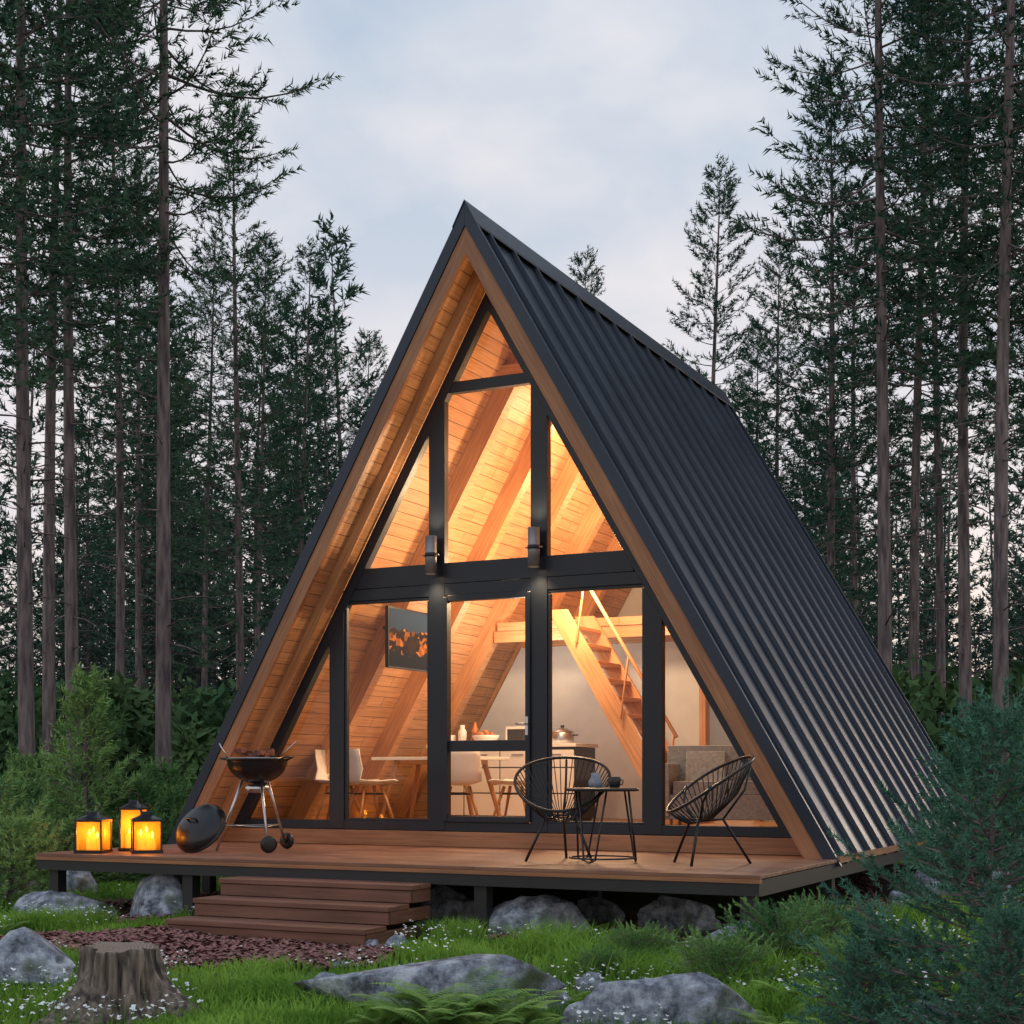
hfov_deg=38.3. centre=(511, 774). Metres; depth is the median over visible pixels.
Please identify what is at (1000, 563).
pine tree
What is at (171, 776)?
mountain pine shrub
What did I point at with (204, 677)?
pine tree
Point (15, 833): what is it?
mountain pine shrub
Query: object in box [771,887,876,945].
juniper shrub
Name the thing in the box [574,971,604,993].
rock
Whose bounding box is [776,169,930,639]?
pine tree
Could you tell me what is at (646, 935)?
juniper shrub
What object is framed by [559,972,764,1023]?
rock
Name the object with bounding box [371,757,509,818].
dining table
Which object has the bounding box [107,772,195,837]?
mountain pine shrub
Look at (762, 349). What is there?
pine tree
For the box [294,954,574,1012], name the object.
rock
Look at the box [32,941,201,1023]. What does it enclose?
tree stump
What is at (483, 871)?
wooden deck
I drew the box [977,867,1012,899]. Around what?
rock
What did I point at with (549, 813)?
string lounge chair
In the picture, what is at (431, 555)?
wall lamp
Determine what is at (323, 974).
rock
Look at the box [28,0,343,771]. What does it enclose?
pine tree
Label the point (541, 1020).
fern
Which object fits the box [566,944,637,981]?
juniper shrub
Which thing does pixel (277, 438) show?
pine tree
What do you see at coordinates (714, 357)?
pine tree
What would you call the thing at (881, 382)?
pine tree
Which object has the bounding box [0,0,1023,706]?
sky
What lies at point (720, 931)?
rock
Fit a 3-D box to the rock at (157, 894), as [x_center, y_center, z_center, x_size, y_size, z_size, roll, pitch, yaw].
[-3.093,1.167,13.165,0.791,0.709,0.571,0,0,0]
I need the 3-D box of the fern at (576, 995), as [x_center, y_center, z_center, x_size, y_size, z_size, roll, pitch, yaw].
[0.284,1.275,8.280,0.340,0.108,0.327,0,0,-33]
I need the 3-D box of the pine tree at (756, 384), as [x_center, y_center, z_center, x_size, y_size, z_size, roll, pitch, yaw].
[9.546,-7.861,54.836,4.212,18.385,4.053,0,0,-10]
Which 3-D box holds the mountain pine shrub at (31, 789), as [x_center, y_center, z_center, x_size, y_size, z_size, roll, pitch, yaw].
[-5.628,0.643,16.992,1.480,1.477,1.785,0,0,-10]
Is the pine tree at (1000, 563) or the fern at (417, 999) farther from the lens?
the pine tree at (1000, 563)
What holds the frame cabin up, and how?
on the wooden deck
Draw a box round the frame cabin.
[167,200,975,866]
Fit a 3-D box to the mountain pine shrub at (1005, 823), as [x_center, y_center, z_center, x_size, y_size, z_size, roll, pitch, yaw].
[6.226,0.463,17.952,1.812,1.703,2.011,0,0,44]
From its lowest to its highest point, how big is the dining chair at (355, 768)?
0.845 m
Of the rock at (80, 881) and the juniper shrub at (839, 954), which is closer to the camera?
the juniper shrub at (839, 954)
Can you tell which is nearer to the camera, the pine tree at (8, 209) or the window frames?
the window frames
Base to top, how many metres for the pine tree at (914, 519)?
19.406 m
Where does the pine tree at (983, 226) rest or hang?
on the ground at (627, 902)
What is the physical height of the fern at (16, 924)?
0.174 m
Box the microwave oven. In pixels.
[506,726,524,739]
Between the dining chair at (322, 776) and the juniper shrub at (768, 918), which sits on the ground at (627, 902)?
the juniper shrub at (768, 918)
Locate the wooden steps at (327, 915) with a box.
[165,876,430,946]
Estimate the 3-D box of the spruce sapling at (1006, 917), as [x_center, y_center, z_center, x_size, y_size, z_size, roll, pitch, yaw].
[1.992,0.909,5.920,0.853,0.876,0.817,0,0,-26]
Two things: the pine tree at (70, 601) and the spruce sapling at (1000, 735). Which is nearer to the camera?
the spruce sapling at (1000, 735)
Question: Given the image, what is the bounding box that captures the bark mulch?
[0,863,981,970]
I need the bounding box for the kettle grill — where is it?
[176,741,295,852]
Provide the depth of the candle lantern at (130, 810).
13.91 m
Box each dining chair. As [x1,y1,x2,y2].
[315,749,363,819]
[349,749,397,817]
[451,751,481,815]
[488,769,524,815]
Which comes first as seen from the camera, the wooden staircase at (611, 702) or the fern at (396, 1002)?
the fern at (396, 1002)
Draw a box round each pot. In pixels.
[552,725,577,742]
[588,773,602,787]
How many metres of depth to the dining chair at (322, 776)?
16.64 m
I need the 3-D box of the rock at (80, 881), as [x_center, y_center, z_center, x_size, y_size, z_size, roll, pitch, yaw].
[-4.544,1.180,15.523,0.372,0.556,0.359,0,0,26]
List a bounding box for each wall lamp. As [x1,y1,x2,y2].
[423,535,438,574]
[525,527,541,567]
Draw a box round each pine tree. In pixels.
[0,0,139,444]
[0,0,193,796]
[0,0,197,787]
[0,0,200,779]
[1,0,226,697]
[25,661,160,873]
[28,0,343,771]
[56,149,223,701]
[147,237,269,691]
[151,90,319,717]
[190,230,331,651]
[220,236,349,657]
[255,310,364,598]
[313,327,389,519]
[566,246,605,295]
[661,153,767,457]
[706,0,1023,673]
[726,228,850,576]
[728,316,811,519]
[744,54,937,656]
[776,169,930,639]
[808,0,1023,805]
[811,0,1023,703]
[832,0,1023,765]
[835,3,1023,715]
[890,0,1023,697]
[936,5,1023,477]
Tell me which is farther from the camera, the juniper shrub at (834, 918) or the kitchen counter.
the kitchen counter
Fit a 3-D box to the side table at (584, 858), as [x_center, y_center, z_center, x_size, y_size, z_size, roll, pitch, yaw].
[0.743,0.412,12.113,0.600,0.613,0.600,0,0,26]
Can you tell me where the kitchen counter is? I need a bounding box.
[426,743,597,820]
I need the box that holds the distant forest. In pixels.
[0,210,1023,711]
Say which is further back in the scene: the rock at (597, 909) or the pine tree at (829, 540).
the pine tree at (829, 540)
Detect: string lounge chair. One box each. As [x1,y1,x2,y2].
[514,756,610,861]
[666,755,754,865]
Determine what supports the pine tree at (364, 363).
on the ground at (627, 902)
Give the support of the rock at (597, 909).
on the ground at (627, 902)
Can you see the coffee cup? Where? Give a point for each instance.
(614, 782)
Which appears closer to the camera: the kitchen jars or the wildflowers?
the wildflowers
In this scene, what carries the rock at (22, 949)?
on the ground at (627, 902)
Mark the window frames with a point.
(510, 578)
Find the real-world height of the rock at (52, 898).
0.362 m
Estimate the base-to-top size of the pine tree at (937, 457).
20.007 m
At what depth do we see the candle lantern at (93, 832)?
13.51 m
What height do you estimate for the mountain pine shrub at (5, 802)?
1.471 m
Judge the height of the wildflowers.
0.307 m
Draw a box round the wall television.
[383,606,426,672]
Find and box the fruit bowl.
[472,730,499,739]
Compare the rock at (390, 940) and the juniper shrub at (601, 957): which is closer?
the juniper shrub at (601, 957)
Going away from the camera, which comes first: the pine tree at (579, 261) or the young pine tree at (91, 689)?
the young pine tree at (91, 689)
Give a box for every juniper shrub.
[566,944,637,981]
[596,918,682,961]
[659,923,780,987]
[715,888,847,970]
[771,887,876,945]
[786,926,911,988]
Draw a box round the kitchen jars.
[451,722,478,740]
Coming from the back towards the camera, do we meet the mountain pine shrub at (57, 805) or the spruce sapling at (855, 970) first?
the mountain pine shrub at (57, 805)
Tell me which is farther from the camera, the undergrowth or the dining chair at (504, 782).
the undergrowth
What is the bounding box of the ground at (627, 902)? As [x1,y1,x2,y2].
[0,861,1022,1023]
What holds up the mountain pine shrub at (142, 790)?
on the ground at (627, 902)
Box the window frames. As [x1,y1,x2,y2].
[232,293,791,837]
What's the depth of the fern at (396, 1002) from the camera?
7.50 m
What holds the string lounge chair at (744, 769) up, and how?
on the wooden deck
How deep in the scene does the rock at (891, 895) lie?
13.44 m
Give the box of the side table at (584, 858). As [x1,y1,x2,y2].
[566,788,638,863]
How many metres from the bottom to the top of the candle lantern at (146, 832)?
0.460 m
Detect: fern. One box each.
[0,913,28,934]
[345,1002,414,1023]
[346,984,465,1023]
[362,980,510,1023]
[371,966,546,1023]
[415,983,556,1023]
[443,975,570,1023]
[500,1004,569,1023]
[552,991,590,1004]
[727,1003,819,1023]
[745,975,841,997]
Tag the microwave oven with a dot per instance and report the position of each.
(515, 733)
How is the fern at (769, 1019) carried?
on the ground at (627, 902)
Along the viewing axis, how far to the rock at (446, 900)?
12.46 m
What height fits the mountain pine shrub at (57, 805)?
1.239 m
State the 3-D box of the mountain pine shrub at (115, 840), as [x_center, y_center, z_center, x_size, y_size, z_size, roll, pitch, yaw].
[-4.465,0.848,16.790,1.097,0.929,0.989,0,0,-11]
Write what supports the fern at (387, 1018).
on the ground at (627, 902)
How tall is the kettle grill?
1.049 m
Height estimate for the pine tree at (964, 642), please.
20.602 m
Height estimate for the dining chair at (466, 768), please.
0.845 m
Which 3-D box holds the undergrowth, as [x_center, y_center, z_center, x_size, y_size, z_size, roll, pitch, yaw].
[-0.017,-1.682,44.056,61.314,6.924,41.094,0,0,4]
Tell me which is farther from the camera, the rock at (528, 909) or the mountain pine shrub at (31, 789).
the mountain pine shrub at (31, 789)
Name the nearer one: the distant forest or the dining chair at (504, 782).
the dining chair at (504, 782)
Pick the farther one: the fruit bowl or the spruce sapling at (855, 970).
the fruit bowl
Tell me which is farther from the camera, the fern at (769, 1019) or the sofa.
the sofa
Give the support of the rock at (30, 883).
on the ground at (627, 902)
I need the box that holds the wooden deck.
[35,834,978,932]
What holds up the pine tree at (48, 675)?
on the ground at (627, 902)
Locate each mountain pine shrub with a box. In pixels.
[0,767,73,881]
[0,769,83,882]
[0,800,73,905]
[2,742,109,815]
[34,784,94,874]
[38,813,103,884]
[88,768,184,879]
[91,810,148,883]
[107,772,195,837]
[113,755,195,826]
[950,756,1023,877]
[956,719,1023,811]
[962,768,1022,853]
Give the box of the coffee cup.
[609,777,623,787]
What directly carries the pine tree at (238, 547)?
on the ground at (627, 902)
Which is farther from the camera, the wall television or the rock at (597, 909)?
the wall television
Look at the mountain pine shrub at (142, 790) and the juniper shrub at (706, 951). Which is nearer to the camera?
the juniper shrub at (706, 951)
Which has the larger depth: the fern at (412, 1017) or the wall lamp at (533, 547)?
the wall lamp at (533, 547)
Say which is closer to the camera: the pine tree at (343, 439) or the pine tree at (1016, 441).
the pine tree at (1016, 441)
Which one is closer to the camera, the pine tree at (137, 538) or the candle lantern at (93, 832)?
the candle lantern at (93, 832)
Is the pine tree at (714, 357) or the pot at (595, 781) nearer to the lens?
the pot at (595, 781)
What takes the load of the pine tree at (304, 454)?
on the ground at (627, 902)
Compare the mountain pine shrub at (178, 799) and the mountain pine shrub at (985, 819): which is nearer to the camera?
the mountain pine shrub at (178, 799)
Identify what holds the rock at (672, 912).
on the ground at (627, 902)
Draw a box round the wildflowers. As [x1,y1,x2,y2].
[0,884,1014,1023]
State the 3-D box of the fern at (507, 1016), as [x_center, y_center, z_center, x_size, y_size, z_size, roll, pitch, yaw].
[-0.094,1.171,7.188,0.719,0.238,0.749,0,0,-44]
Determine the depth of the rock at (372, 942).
10.87 m
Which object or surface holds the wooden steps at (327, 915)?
on the ground at (627, 902)
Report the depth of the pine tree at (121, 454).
32.99 m
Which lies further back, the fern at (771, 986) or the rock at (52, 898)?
the rock at (52, 898)
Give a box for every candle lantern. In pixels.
[74,803,112,853]
[118,792,147,850]
[130,803,162,853]
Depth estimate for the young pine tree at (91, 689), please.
17.41 m
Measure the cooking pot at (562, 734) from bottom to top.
0.220 m
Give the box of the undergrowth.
[0,650,1023,812]
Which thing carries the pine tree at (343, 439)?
on the ground at (627, 902)
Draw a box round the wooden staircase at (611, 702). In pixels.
[552,591,714,824]
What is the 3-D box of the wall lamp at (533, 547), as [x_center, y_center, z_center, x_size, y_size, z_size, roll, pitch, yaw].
[0.227,-2.200,14.258,0.167,0.380,0.167,0,0,-27]
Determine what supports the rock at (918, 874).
on the ground at (627, 902)
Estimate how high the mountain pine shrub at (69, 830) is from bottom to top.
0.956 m
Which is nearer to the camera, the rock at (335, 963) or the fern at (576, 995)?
the fern at (576, 995)
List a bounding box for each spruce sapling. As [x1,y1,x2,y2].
[783,677,1023,1023]
[795,911,932,1023]
[907,893,1023,1023]
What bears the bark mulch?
on the ground at (627, 902)
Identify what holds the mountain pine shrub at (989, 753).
on the ground at (627, 902)
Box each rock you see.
[0,874,36,899]
[0,927,77,988]
[13,890,117,915]
[67,871,97,893]
[129,874,201,917]
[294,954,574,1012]
[312,971,335,978]
[328,960,346,968]
[365,939,379,947]
[384,935,406,947]
[416,885,473,926]
[488,894,593,937]
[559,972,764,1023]
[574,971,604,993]
[577,896,624,926]
[637,895,721,934]
[703,919,756,947]
[886,890,912,910]
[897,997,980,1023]
[909,870,947,896]
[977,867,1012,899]
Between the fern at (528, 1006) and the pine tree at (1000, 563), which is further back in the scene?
the pine tree at (1000, 563)
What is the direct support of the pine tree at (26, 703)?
on the ground at (627, 902)
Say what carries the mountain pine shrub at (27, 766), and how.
on the ground at (627, 902)
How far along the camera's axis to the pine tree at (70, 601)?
25.86 m
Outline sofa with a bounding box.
[665,745,773,824]

